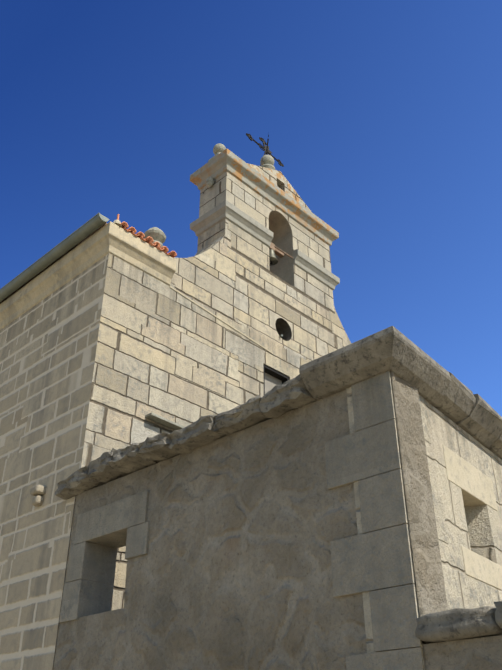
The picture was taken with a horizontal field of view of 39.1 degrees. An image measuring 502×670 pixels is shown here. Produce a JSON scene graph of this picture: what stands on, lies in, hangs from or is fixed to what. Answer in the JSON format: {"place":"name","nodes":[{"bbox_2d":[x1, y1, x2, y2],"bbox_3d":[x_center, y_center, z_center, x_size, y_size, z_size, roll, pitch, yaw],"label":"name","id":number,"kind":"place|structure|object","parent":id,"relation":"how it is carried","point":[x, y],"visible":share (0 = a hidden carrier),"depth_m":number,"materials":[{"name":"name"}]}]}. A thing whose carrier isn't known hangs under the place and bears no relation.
{"place":"outdoors","nodes":[
{"label":"outdoors","id":0,"kind":"place"},
{"bbox_2d":[0,274,79,669],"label":"church nave","id":1,"kind":"structure","parent":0,"point":[34,342],"depth_m":10.48,"materials":[{"name":"beige stone"}]},
{"bbox_2d":[30,485,45,506],"bbox_3d":[-2.867,2.157,9.488,0.200,0.260,0.160,-26,-40,36],"label":"wall lamp","id":2,"kind":"object","parent":1,"relation":"attached to","point":[37,492],"visible":0.98,"depth_m":9.44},
{"bbox_2d":[0,247,75,302],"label":"church roof","id":3,"kind":"structure","parent":1,"relation":"on","point":[37,275],"depth_m":12.23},
{"bbox_2d":[0,223,106,303],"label":"roof eave","id":4,"kind":"object","parent":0,"point":[59,258],"visible":0.2,"depth_m":11.77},
{"bbox_2d":[0,213,108,301],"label":"gutter","id":5,"kind":"object","parent":4,"relation":"attached to","point":[74,239],"visible":0.98,"depth_m":11.70,"materials":[{"name":"grey metal"}]},
{"bbox_2d":[0,221,175,329],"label":"cornice","id":6,"kind":"structure","parent":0,"point":[115,240],"depth_m":11.48,"materials":[{"name":"beige stone"}]},
{"bbox_2d":[113,220,121,226],"bbox_3d":[-1.873,-1.464,11.613,0.568,0.125,1.280,-26,-40,36],"label":"church tile mortar","id":7,"kind":"object","parent":6,"relation":"on","point":[117,222],"visible":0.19,"depth_m":11.09,"materials":[{"name":"beige concrete"}]},
{"bbox_2d":[120,222,176,257],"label":"roof tiles","id":8,"kind":"object","parent":6,"relation":"on","point":[149,240],"visible":0.33,"depth_m":11.45,"materials":[{"name":"orange ceramic"}]},
{"bbox_2d":[144,227,165,247],"bbox_3d":[-1.689,-1.456,12.245,0.394,1.045,0.394,-26,-40,36],"label":"ball finial","id":9,"kind":"object","parent":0,"point":[156,234],"visible":0.35,"depth_m":12.26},
{"bbox_2d":[18,163,350,669],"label":"church facade","id":10,"kind":"structure","parent":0,"point":[142,344],"depth_m":11.24,"materials":[{"name":"beige stone"}]},
{"bbox_2d":[145,412,183,429],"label":"lintel","id":11,"kind":"structure","parent":10,"relation":"attached to","point":[163,421],"depth_m":10.33,"materials":[{"name":"beige stone"}]},
{"bbox_2d":[206,177,213,187],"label":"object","id":12,"kind":"object","parent":10,"relation":"attached to","point":[209,182],"visible":1,"depth_m":14.32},
{"bbox_2d":[169,286,272,353],"bbox_3d":[-0.466,-0.228,12.375,0.012,0.264,2.533,-26,-40,36],"label":"ledge","id":13,"kind":"object","parent":10,"relation":"attached to","point":[220,319],"visible":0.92,"depth_m":12.30,"materials":[{"name":"beige stone"}]},
{"bbox_2d":[190,149,338,245],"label":"cornice","id":14,"kind":"structure","parent":10,"relation":"attached to","point":[235,166],"depth_m":14.86,"materials":[{"name":"beige stone"}]},
{"bbox_2d":[208,143,225,161],"bbox_3d":[-0.666,-3.764,14.900,0.334,0.642,0.334,-26,-40,36],"label":"ball finial","id":15,"kind":"object","parent":14,"relation":"on","point":[218,148],"visible":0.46,"depth_m":14.87,"materials":[{"name":"beige stone"}]},
{"bbox_2d":[190,200,339,289],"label":"cornice","id":16,"kind":"structure","parent":10,"relation":"attached to","point":[236,216],"depth_m":14.07,"materials":[{"name":"beige stone"}]},
{"bbox_2d":[260,155,274,169],"bbox_3d":[0.377,-3.781,16.237,0.400,0.860,0.400,-26,-40,36],"label":"finial","id":17,"kind":"object","parent":10,"relation":"on","point":[268,161],"visible":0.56,"depth_m":16.23,"materials":[{"name":"beige stone"}]},
{"bbox_2d":[246,133,283,166],"bbox_3d":[0.337,-4.091,16.550,0.569,1.764,1.147,-11,-33,17],"label":"weather vane","id":18,"kind":"object","parent":17,"relation":"on","point":[265,149],"visible":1,"depth_m":16.73,"materials":[{"name":"black metal"}]},
{"bbox_2d":[263,364,288,394],"bbox_3d":[0.411,1.160,12.766,0.140,1.130,0.730,-26,-40,36],"label":"window frame","id":19,"kind":"object","parent":10,"relation":"in","point":[283,378],"visible":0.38,"depth_m":13.02,"materials":[{"name":"black metal"}]},
{"bbox_2d":[265,373,281,393],"bbox_3d":[0.342,1.194,12.822,0.050,1.170,0.770,-26,-40,36],"label":"window pane","id":20,"kind":"structure","parent":19,"relation":"in","point":[271,382],"depth_m":13.00,"materials":[{"name":"grey glass"}]},
{"bbox_2d":[269,242,292,258],"bbox_3d":[0.506,-1.827,14.839,0.373,0.352,0.800,-26,-40,36],"label":"bell yoke","id":21,"kind":"object","parent":10,"relation":"attached to","point":[280,253],"visible":0.35,"depth_m":14.96,"materials":[{"name":"brown wood"}]},
{"bbox_2d":[269,249,277,265],"bbox_3d":[0.415,-1.666,14.844,0.297,0.298,0.298,-26,-40,36],"label":"bell","id":22,"kind":"object","parent":21,"relation":"hanging from","point":[273,258],"visible":0.6,"depth_m":14.75,"materials":[{"name":"metal"}]},
{"bbox_2d":[0,0,501,416],"label":"sky","id":23,"kind":"structure","parent":0,"point":[384,117],"materials":[{"name":"blue"}]},
{"label":"ground","id":24,"kind":"structure","parent":0,"visible":0},
{"bbox_2d":[52,371,426,669],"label":"wall","id":25,"kind":"structure","parent":24,"relation":"on","point":[231,569],"depth_m":6.60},
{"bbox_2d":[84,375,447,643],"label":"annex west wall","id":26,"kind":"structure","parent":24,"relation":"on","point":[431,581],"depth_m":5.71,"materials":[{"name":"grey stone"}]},
{"bbox_2d":[59,490,149,622],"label":"annex window stones","id":27,"kind":"object","parent":26,"relation":"attached to","point":[119,523],"visible":0.75,"depth_m":8.18,"materials":[{"name":"stone"}]},
{"bbox_2d":[55,374,317,499],"bbox_3d":[-0.779,1.303,7.987,4.256,0.312,0.882,-26,-40,36],"label":"wall coping","id":28,"kind":"object","parent":26,"relation":"on","point":[275,401],"visible":0.52,"depth_m":7.51,"materials":[{"name":"grey stone"}]},
{"bbox_2d":[325,371,455,669],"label":"corner quoins","id":29,"kind":"object","parent":24,"relation":"on","point":[375,557],"visible":0.69,"depth_m":5.61,"materials":[{"name":"stone"}]},
{"bbox_2d":[346,387,501,652],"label":"wall","id":30,"kind":"structure","parent":24,"relation":"on","point":[477,529],"depth_m":6.40,"materials":[{"name":"beige stone"}]},
{"bbox_2d":[299,326,450,404],"bbox_3d":[1.197,0.404,6.537,1.040,0.290,1.090,-26,-40,36],"label":"coping stone","id":31,"kind":"object","parent":30,"relation":"on","point":[398,353],"visible":0.79,"depth_m":6.26,"materials":[{"name":"grey stone"}]},
{"bbox_2d":[432,372,501,459],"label":"coping stone","id":32,"kind":"object","parent":30,"relation":"on","point":[478,417],"visible":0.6,"depth_m":7.08,"materials":[{"name":"grey stone"}]},
{"bbox_2d":[442,445,501,590],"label":"annex window stones","id":33,"kind":"object","parent":30,"relation":"in","point":[474,484],"visible":0.29,"depth_m":6.65,"materials":[{"name":"beige stone"}]},
{"bbox_2d":[422,635,501,669],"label":"low wall","id":34,"kind":"structure","parent":24,"relation":"on","point":[483,653],"depth_m":4.74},
{"bbox_2d":[415,601,501,642],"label":"wall coping","id":35,"kind":"object","parent":34,"relation":"on","point":[455,624],"visible":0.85,"depth_m":4.75,"materials":[{"name":"grey stone"}]}
]}

